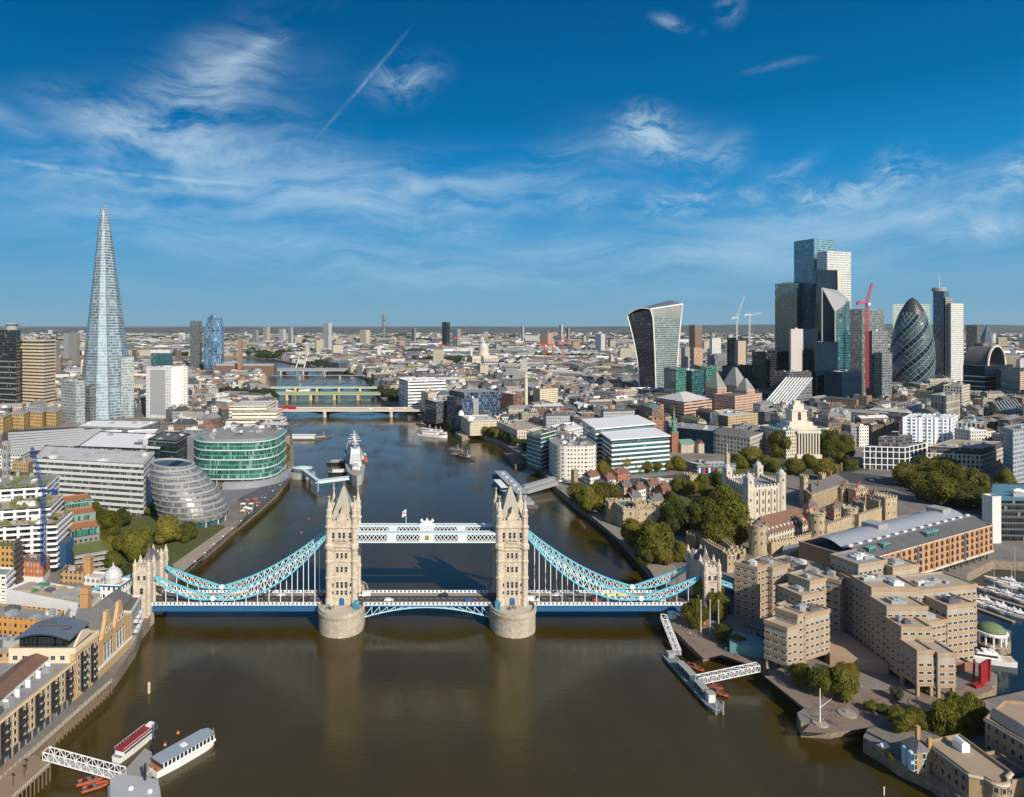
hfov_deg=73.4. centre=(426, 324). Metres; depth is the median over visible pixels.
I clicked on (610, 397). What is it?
town building
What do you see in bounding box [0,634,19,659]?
court house
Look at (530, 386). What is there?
town building
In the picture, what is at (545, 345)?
tower crane
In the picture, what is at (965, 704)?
tree
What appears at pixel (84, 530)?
stepped flats
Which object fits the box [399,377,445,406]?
white terraced office
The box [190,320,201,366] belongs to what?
slim glass tower
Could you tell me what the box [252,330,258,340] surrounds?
skyline tower
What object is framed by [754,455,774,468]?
tree
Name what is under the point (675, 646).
truss gangway
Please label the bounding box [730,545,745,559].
square tower
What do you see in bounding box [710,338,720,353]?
white office slab
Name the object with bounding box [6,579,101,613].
building
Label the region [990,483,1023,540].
office building
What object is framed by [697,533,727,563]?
wall
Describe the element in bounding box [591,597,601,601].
parked car
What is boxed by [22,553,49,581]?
red brick house
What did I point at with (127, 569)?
tree
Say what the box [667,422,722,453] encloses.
black glass office
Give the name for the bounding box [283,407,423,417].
road bridge
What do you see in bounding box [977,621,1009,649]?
domed pavilion
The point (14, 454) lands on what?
white top house
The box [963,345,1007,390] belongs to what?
arch topped office
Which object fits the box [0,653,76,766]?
wharf flats
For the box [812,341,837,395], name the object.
dark tower
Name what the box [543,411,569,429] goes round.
town building
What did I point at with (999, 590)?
motor yacht
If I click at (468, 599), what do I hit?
parked car
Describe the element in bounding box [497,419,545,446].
custom house
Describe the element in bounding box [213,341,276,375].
power station gallery
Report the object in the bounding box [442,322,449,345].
skyline tower
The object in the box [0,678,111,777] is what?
timber jetty
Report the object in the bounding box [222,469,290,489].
curved canopy
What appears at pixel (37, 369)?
cream hospital tower
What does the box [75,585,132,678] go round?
brick brewery
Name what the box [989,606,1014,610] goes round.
motor yacht
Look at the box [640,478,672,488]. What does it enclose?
ticket hall
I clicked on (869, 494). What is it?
courtyard house
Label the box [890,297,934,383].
bullet tower
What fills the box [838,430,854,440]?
town building
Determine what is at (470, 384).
town building
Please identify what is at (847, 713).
sundial
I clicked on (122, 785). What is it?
floating office
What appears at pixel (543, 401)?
building
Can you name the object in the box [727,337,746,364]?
unfinished tower
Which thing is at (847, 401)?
town building
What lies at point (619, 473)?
timbered house
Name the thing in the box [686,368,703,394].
green glass block
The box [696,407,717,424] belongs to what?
town building
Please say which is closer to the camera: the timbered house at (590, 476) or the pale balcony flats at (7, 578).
the pale balcony flats at (7, 578)
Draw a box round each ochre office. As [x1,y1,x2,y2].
[0,413,11,433]
[9,409,29,429]
[30,408,46,427]
[46,407,61,426]
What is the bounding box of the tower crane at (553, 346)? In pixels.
[547,341,556,355]
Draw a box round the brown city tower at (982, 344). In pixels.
[977,343,987,345]
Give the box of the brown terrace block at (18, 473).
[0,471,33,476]
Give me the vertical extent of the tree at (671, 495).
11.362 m
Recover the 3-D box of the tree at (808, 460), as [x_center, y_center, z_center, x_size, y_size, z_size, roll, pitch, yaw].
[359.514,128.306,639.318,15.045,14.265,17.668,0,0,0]
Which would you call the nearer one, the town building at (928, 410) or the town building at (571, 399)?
the town building at (928, 410)
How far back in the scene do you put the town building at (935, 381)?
1221.73 m
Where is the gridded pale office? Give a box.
[943,382,969,404]
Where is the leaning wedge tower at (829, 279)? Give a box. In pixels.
[807,270,840,340]
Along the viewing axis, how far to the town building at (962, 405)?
896.48 m
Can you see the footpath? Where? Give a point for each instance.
(184, 563)
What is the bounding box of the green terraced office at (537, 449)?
[527,426,555,470]
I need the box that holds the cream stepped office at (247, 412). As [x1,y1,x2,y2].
[226,401,286,425]
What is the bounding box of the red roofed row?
[633,408,663,419]
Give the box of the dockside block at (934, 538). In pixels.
[798,505,993,572]
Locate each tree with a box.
[92,502,101,511]
[95,507,120,534]
[100,529,109,537]
[100,535,116,551]
[103,550,123,568]
[111,534,124,553]
[116,508,131,526]
[121,526,151,560]
[121,563,132,577]
[145,506,155,515]
[153,515,182,543]
[175,521,198,542]
[286,443,290,451]
[286,451,289,462]
[482,426,487,434]
[487,426,496,435]
[493,429,501,437]
[500,431,505,440]
[503,432,510,442]
[511,435,519,444]
[520,439,526,450]
[567,481,583,504]
[575,485,602,513]
[590,481,599,488]
[594,480,621,508]
[596,460,611,475]
[605,454,630,466]
[620,517,644,548]
[634,547,652,565]
[636,519,673,558]
[641,461,653,472]
[652,540,674,564]
[653,461,662,471]
[656,499,691,533]
[664,460,673,470]
[664,490,680,504]
[669,476,686,492]
[670,455,687,470]
[672,539,686,560]
[680,598,709,627]
[682,480,698,495]
[683,496,727,532]
[693,578,724,602]
[694,474,709,492]
[700,489,712,499]
[700,513,737,543]
[706,591,729,621]
[708,470,721,491]
[708,484,749,519]
[713,623,732,641]
[726,633,745,643]
[729,513,755,543]
[730,453,749,467]
[739,446,762,465]
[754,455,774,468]
[766,429,791,456]
[766,461,783,472]
[783,458,806,474]
[788,662,810,687]
[801,454,817,468]
[808,663,833,697]
[811,458,839,476]
[820,429,839,457]
[828,664,860,702]
[831,452,845,463]
[835,434,854,457]
[836,661,859,677]
[842,457,859,471]
[863,700,877,711]
[875,703,888,714]
[886,705,917,732]
[886,752,894,761]
[889,685,903,700]
[891,461,922,482]
[903,471,928,499]
[905,704,928,730]
[910,455,936,464]
[915,459,940,473]
[917,471,960,504]
[925,459,967,480]
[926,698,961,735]
[933,456,957,465]
[939,712,967,738]
[944,480,978,507]
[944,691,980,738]
[949,468,989,486]
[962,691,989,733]
[970,486,990,507]
[978,480,990,492]
[991,468,1017,482]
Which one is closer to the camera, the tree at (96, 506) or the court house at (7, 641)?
the court house at (7, 641)
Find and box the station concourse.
[76,420,159,434]
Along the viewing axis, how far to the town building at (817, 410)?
867.68 m
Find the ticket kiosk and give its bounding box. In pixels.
[667,610,676,618]
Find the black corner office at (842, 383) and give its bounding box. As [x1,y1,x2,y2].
[824,369,861,397]
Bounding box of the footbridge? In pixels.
[272,375,365,379]
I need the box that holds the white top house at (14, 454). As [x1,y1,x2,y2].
[0,449,29,469]
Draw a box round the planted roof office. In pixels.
[770,370,812,396]
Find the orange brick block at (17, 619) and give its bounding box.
[0,603,63,633]
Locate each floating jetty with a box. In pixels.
[977,607,1014,622]
[985,595,1023,607]
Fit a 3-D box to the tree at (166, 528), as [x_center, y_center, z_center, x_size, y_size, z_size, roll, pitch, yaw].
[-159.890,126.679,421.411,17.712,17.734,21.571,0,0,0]
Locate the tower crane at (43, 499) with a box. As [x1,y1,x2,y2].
[30,447,57,566]
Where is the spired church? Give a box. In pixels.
[669,410,703,452]
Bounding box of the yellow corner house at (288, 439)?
[286,435,289,444]
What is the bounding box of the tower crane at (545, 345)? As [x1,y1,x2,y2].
[538,342,555,357]
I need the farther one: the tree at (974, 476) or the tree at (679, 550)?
the tree at (974, 476)
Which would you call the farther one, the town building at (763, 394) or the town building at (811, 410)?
the town building at (763, 394)
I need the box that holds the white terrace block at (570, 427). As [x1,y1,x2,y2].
[551,422,582,434]
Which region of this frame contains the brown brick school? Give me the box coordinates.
[61,565,83,583]
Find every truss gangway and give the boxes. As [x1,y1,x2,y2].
[42,746,125,778]
[661,614,680,654]
[695,662,759,683]
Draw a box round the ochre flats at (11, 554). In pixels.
[0,536,23,584]
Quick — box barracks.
[805,463,847,507]
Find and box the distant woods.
[24,333,1023,424]
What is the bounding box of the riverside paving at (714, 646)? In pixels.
[664,611,759,667]
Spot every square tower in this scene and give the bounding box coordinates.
[683,472,697,480]
[685,530,700,548]
[721,548,736,572]
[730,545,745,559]
[799,474,808,504]
[818,472,825,479]
[869,496,881,508]
[873,492,897,520]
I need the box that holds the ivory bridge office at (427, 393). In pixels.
[421,389,436,413]
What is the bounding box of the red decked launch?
[112,721,153,763]
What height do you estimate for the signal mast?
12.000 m
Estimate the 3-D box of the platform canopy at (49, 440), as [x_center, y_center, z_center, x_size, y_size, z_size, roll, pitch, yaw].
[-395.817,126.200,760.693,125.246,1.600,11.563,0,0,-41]
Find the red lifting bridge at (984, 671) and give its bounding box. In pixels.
[970,659,990,688]
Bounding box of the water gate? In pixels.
[611,498,661,527]
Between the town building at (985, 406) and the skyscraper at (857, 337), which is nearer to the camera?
the town building at (985, 406)
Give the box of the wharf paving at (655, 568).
[561,487,685,590]
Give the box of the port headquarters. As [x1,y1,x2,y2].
[760,400,829,458]
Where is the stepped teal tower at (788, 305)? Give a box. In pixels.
[775,282,801,350]
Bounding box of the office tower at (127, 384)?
[121,356,133,417]
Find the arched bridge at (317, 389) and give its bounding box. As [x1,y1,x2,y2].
[270,387,376,391]
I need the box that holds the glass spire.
[81,204,136,419]
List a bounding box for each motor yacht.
[977,586,998,589]
[977,595,994,601]
[977,601,1016,608]
[984,576,1015,581]
[984,588,1009,592]
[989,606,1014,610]
[994,608,1023,613]
[999,592,1023,599]
[1000,609,1023,618]
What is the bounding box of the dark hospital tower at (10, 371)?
[0,323,20,402]
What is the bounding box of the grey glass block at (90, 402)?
[85,384,95,420]
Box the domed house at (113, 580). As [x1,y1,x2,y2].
[99,562,131,598]
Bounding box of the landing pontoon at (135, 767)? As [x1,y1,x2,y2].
[122,748,152,777]
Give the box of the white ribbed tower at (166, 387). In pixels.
[146,364,187,418]
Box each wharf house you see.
[924,733,1013,796]
[983,700,1023,767]
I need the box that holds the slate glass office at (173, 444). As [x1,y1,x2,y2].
[148,431,189,458]
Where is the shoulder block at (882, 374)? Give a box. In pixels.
[874,351,891,398]
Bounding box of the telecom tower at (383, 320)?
[382,314,385,337]
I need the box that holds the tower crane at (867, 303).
[856,283,872,387]
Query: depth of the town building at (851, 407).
880.33 m
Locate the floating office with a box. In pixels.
[108,774,160,796]
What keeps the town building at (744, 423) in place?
on the ground at (1006, 556)
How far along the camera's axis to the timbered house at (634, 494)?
495.98 m
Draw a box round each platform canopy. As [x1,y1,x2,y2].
[8,428,84,433]
[8,429,101,436]
[8,429,117,439]
[8,433,95,441]
[10,435,92,444]
[10,438,88,447]
[10,440,85,449]
[16,443,81,450]
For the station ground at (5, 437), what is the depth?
845.46 m
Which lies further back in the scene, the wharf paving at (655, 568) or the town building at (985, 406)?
the town building at (985, 406)
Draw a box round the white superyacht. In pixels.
[974,645,1017,667]
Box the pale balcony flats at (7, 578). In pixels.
[0,567,15,603]
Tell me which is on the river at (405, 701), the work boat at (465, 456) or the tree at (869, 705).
the work boat at (465, 456)
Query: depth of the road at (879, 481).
578.92 m
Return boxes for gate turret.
[605,498,617,521]
[631,499,645,520]
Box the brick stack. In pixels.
[82,555,93,575]
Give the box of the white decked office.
[78,431,161,458]
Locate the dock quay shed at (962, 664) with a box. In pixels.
[956,657,970,671]
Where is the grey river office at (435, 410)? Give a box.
[425,397,446,423]
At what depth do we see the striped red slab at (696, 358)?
1657.72 m
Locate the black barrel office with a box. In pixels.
[986,398,1022,415]
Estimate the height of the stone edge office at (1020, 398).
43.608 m
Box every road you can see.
[563,473,732,487]
[838,471,981,515]
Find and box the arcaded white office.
[925,439,1002,473]
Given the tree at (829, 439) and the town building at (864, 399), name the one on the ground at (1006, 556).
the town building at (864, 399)
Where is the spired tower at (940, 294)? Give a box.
[932,273,948,375]
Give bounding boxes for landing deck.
[0,755,50,796]
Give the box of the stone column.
[524,372,527,404]
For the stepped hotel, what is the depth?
274.76 m
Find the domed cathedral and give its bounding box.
[467,339,496,362]
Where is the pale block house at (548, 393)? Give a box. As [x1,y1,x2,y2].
[533,386,557,402]
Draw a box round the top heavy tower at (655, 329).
[626,301,682,388]
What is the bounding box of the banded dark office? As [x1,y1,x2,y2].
[722,364,751,381]
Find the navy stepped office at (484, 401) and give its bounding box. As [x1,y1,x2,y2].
[447,388,501,427]
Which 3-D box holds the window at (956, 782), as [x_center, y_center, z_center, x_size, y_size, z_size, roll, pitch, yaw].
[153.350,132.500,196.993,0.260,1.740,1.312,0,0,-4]
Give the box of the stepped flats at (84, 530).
[63,493,108,571]
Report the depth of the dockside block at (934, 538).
369.35 m
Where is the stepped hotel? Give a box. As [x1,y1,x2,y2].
[729,548,977,697]
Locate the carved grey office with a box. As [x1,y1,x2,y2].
[931,392,959,420]
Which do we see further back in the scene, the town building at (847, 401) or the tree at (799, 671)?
the town building at (847, 401)
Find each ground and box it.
[0,326,1023,738]
[0,376,293,763]
[2,427,79,453]
[863,691,1023,796]
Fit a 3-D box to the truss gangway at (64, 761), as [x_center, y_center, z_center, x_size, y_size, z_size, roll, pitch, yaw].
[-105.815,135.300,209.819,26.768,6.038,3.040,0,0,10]
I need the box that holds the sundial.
[837,706,856,718]
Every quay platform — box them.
[455,430,473,440]
[504,453,524,468]
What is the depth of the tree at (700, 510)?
425.19 m
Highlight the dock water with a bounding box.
[971,569,1023,696]
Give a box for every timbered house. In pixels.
[583,469,599,484]
[600,472,615,485]
[606,466,630,481]
[617,478,631,499]
[624,489,641,499]
[631,481,645,499]
[643,477,658,497]
[646,492,663,505]
[655,481,670,498]
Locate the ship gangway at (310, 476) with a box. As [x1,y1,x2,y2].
[301,469,349,490]
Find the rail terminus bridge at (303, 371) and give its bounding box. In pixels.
[277,368,347,374]
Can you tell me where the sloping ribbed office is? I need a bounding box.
[767,377,811,405]
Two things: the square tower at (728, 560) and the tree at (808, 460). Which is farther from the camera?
the tree at (808, 460)
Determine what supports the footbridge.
in the river at (405, 701)
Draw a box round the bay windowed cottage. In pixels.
[900,725,931,773]
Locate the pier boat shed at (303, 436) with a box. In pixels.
[292,434,322,439]
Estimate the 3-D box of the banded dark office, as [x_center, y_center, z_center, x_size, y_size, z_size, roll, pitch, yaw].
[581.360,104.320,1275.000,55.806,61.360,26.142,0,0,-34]
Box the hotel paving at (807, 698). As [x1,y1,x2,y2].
[765,676,993,733]
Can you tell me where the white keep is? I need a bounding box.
[722,461,785,519]
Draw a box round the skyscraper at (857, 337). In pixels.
[850,309,883,392]
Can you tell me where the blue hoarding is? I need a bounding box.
[58,536,73,569]
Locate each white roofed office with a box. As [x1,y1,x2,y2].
[581,415,655,464]
[600,427,670,474]
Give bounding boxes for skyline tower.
[55,340,59,368]
[64,334,71,358]
[72,333,79,366]
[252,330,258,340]
[263,327,269,340]
[279,329,285,339]
[288,327,292,342]
[323,323,331,348]
[360,330,369,343]
[412,328,415,340]
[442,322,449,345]
[452,329,460,344]
[521,326,523,340]
[540,333,552,345]
[559,325,562,340]
[566,328,569,341]
[595,334,604,350]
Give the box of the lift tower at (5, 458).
[2,441,9,476]
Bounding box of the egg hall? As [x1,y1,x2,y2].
[149,458,227,527]
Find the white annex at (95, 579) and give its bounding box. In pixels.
[84,571,105,586]
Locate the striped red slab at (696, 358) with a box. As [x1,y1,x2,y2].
[691,347,702,368]
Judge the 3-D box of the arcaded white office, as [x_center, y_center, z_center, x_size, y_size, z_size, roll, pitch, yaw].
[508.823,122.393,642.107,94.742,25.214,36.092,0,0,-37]
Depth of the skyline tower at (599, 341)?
3123.20 m
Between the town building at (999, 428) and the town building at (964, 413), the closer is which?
the town building at (999, 428)
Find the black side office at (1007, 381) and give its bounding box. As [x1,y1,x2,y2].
[996,368,1019,394]
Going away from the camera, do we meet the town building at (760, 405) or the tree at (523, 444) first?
the tree at (523, 444)
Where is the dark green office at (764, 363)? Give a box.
[752,350,788,390]
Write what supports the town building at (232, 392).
on the ground at (116, 670)
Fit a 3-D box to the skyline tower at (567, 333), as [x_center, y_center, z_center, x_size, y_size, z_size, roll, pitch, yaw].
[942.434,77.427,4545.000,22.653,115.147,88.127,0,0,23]
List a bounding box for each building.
[0,402,24,410]
[6,579,101,613]
[40,405,52,410]
[173,415,196,422]
[174,418,197,431]
[182,426,207,434]
[214,393,228,398]
[215,398,232,406]
[218,405,228,423]
[222,422,242,426]
[224,390,246,393]
[238,391,261,398]
[254,396,272,400]
[255,419,279,424]
[260,420,288,434]
[452,385,463,388]
[462,382,477,388]
[466,380,487,387]
[500,413,517,420]
[506,404,530,413]
[512,379,538,383]
[518,411,537,421]
[525,406,536,411]
[528,384,539,390]
[529,399,551,404]
[530,403,564,417]
[530,416,542,425]
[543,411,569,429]
[546,429,571,436]
[547,408,567,413]
[550,426,567,432]
[554,381,560,389]
[560,384,577,390]
[563,402,575,409]
[565,387,580,392]
[568,412,580,418]
[569,397,591,402]
[570,418,582,424]
[570,432,586,437]
[573,401,588,407]
[574,397,587,402]
[575,411,597,417]
[580,390,593,393]
[580,404,587,410]
[587,398,611,407]
[588,404,603,412]
[592,390,612,396]
[598,396,616,399]
[600,408,634,417]
[611,397,634,407]
[617,375,630,381]
[618,388,638,394]
[628,403,638,408]
[635,398,652,402]
[636,388,644,393]
[642,391,654,395]
[646,416,663,431]
[652,392,672,395]
[665,418,680,432]
[681,415,706,423]
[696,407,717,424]
[732,424,747,429]
[740,421,751,426]
[748,424,759,431]
[753,400,773,412]
[755,389,765,398]
[758,408,776,424]
[770,415,785,423]
[771,410,785,417]
[773,401,787,409]
[786,404,815,420]
[807,407,819,420]
[809,395,825,406]
[811,415,817,424]
[815,416,840,430]
[818,410,843,430]
[822,404,841,412]
[823,396,858,405]
[825,401,842,404]
[834,409,850,421]
[836,408,878,422]
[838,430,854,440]
[842,419,858,445]
[843,406,862,409]
[853,393,871,405]
[854,414,888,423]
[855,423,868,446]
[856,405,869,409]
[861,421,883,444]
[866,404,884,409]
[868,407,911,414]
[869,400,890,407]
[871,400,900,406]
[872,398,885,402]
[874,419,898,435]
[876,396,890,400]
[878,412,906,420]
[891,395,911,401]
[892,384,901,393]
[893,387,906,393]
[898,419,901,433]
[900,400,921,408]
[907,387,921,389]
[909,381,925,389]
[914,389,938,398]
[915,406,938,413]
[918,398,930,405]
[924,378,951,385]
[932,386,942,392]
[935,375,949,378]
[954,425,986,440]
[960,403,971,407]
[960,407,968,419]
[964,415,980,418]
[966,404,982,416]
[972,396,992,405]
[976,415,997,432]
[979,425,995,437]
[980,390,1003,398]
[980,404,988,415]
[982,437,992,440]
[991,414,1023,419]
[993,432,1002,446]
[995,396,1009,401]
[997,422,1020,432]
[998,414,1019,424]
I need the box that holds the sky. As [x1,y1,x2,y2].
[0,0,1023,325]
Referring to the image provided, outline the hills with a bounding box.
[0,324,1023,333]
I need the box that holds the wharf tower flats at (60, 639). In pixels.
[9,617,99,698]
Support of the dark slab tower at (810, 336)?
on the ground at (1006, 556)
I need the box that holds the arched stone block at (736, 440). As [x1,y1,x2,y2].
[714,425,762,454]
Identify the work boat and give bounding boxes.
[286,383,309,390]
[315,435,330,437]
[417,427,432,431]
[433,426,446,433]
[447,447,464,451]
[449,451,464,455]
[456,450,474,459]
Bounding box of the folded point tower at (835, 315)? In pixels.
[821,287,849,369]
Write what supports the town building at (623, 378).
on the ground at (1006, 556)
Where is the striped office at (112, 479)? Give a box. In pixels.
[33,445,154,515]
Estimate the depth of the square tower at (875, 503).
462.53 m
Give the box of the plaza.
[218,487,260,521]
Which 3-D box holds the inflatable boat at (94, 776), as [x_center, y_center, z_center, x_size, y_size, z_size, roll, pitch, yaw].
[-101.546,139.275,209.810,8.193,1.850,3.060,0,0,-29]
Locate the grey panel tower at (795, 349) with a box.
[789,328,802,371]
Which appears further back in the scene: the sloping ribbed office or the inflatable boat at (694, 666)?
the sloping ribbed office
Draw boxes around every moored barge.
[327,459,344,464]
[328,469,346,474]
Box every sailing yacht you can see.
[979,587,1010,592]
[995,564,1023,588]
[995,592,1023,596]
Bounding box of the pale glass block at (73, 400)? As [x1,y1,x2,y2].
[61,379,84,423]
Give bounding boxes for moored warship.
[345,434,367,486]
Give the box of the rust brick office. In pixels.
[500,391,521,410]
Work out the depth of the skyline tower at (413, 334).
4823.26 m
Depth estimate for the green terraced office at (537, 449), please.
638.95 m
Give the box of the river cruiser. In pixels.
[149,728,215,778]
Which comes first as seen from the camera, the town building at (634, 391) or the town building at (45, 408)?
the town building at (45, 408)
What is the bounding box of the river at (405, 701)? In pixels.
[19,357,937,796]
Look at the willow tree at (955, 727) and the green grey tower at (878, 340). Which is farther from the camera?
the green grey tower at (878, 340)
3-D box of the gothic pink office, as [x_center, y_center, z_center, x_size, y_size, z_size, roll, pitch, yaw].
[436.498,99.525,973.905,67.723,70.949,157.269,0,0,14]
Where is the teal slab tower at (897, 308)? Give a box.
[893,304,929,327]
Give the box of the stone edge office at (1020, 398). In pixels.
[1010,395,1023,402]
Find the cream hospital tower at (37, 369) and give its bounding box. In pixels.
[20,338,55,404]
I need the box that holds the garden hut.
[876,742,889,753]
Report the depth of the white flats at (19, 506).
381.61 m
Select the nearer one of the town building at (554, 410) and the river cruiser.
the river cruiser
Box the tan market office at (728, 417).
[715,409,757,427]
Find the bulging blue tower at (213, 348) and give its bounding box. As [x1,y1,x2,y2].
[203,314,223,370]
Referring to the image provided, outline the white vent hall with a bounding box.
[111,429,157,433]
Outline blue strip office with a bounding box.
[707,353,726,371]
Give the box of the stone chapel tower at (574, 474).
[571,469,577,484]
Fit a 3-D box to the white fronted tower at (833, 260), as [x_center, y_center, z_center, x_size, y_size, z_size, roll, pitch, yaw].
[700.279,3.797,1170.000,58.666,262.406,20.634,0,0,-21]
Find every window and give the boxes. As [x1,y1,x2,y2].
[104,642,106,661]
[107,639,109,658]
[110,636,112,655]
[116,630,118,648]
[119,628,121,645]
[122,625,124,642]
[954,768,958,776]
[954,778,958,786]
[993,786,998,794]
[1001,788,1006,794]
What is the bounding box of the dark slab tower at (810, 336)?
[803,329,817,370]
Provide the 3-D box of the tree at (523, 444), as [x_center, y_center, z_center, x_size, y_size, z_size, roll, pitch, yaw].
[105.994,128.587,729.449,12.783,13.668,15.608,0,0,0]
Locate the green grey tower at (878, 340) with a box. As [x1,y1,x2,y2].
[866,329,887,397]
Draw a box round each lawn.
[112,503,224,571]
[672,486,713,505]
[732,456,868,475]
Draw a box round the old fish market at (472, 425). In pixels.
[458,410,498,435]
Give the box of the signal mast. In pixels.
[811,692,830,727]
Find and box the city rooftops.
[0,330,1023,440]
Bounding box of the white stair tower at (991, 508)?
[982,494,1000,542]
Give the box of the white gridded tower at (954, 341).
[945,297,962,380]
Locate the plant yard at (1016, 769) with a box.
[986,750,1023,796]
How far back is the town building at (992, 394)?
989.22 m
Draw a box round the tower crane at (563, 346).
[562,337,568,357]
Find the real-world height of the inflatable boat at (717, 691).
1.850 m
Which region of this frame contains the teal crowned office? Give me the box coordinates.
[151,349,172,365]
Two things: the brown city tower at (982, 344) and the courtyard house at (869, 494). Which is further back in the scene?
the brown city tower at (982, 344)
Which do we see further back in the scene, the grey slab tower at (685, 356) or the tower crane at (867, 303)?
the grey slab tower at (685, 356)
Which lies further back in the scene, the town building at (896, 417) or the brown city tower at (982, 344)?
the brown city tower at (982, 344)
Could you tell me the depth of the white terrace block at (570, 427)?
753.49 m
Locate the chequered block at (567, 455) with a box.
[549,435,595,479]
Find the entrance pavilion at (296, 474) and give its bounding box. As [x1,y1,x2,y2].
[290,466,314,479]
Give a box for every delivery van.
[359,590,370,596]
[528,595,538,601]
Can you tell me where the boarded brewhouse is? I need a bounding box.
[92,589,143,644]
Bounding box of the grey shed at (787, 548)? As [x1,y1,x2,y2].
[782,543,798,552]
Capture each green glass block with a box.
[664,366,685,393]
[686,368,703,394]
[700,365,716,393]
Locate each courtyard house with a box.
[803,497,817,519]
[826,499,841,519]
[838,480,854,501]
[846,496,865,512]
[848,482,868,502]
[866,487,882,508]
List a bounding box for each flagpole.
[700,600,701,633]
[709,600,710,632]
[725,444,729,464]
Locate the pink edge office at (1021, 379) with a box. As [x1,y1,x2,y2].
[1020,370,1023,390]
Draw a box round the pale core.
[735,341,745,364]
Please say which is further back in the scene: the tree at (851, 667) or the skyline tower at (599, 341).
the skyline tower at (599, 341)
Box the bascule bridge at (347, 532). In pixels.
[93,480,734,638]
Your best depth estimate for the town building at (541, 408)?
879.90 m
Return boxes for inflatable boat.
[76,776,103,786]
[81,780,109,793]
[83,775,100,781]
[686,661,704,670]
[706,682,722,689]
[707,685,727,696]
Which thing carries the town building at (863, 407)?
on the ground at (1006, 556)
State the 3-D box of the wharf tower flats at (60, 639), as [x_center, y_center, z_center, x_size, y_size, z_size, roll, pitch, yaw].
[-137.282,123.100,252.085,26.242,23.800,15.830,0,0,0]
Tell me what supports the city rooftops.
on the ground at (1006, 556)
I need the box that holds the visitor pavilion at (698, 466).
[685,459,735,473]
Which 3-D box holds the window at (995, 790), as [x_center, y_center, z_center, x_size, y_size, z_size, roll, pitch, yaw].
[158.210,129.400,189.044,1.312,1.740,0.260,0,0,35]
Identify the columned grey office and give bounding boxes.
[956,418,987,427]
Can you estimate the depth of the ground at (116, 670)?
290.05 m
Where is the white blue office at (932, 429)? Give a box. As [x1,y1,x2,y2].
[902,413,957,450]
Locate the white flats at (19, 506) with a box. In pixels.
[0,474,72,571]
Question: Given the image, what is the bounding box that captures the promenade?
[186,477,289,571]
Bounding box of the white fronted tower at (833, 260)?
[817,250,850,308]
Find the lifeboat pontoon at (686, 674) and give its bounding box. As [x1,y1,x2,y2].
[662,650,723,714]
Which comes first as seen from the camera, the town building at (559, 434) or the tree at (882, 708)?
the tree at (882, 708)
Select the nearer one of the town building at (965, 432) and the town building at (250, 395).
the town building at (965, 432)
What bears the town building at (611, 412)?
on the ground at (1006, 556)
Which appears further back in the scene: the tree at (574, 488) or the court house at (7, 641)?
the tree at (574, 488)
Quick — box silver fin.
[187,434,199,461]
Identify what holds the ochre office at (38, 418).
on the ground at (116, 670)
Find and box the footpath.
[172,527,234,571]
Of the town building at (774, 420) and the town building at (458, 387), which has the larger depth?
the town building at (458, 387)
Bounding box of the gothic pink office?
[706,367,761,411]
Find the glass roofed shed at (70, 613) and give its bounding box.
[63,607,78,617]
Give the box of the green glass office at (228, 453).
[194,424,286,486]
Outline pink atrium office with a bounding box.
[655,391,711,418]
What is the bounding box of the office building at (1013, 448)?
[1003,423,1023,482]
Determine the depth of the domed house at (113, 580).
306.57 m
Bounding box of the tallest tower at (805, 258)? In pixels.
[794,239,833,328]
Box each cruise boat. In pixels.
[417,430,446,437]
[493,479,507,494]
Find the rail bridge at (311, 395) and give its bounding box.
[268,392,380,399]
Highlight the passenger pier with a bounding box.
[493,471,538,508]
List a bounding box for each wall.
[679,527,743,558]
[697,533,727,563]
[767,548,798,557]
[768,532,811,554]
[825,514,851,533]
[855,506,881,526]
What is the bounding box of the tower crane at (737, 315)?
[732,296,744,337]
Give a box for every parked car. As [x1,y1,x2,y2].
[384,597,393,601]
[439,592,447,596]
[465,597,473,601]
[551,592,560,596]
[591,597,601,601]
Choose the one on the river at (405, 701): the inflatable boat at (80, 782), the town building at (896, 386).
the inflatable boat at (80, 782)
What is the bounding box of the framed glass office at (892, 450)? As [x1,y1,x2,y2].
[863,431,926,469]
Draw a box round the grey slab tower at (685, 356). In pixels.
[681,346,689,368]
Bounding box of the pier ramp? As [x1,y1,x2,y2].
[523,476,559,493]
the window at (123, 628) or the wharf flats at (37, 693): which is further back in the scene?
the window at (123, 628)
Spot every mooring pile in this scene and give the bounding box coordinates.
[143,763,146,780]
[147,682,150,693]
[153,735,155,755]
[154,721,156,748]
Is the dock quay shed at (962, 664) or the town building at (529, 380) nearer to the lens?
the dock quay shed at (962, 664)
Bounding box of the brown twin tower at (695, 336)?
[689,325,701,358]
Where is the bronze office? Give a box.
[639,402,661,418]
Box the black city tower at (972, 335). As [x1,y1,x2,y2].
[966,324,979,349]
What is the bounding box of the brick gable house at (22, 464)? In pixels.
[12,457,33,471]
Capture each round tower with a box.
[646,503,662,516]
[747,520,767,555]
[807,509,825,537]
[840,504,858,527]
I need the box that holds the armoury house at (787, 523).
[748,507,807,547]
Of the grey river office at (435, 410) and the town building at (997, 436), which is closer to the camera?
the town building at (997, 436)
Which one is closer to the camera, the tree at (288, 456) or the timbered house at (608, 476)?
the timbered house at (608, 476)
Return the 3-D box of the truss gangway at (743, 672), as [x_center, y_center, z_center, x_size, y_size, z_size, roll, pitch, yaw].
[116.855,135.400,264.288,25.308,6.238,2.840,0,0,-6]

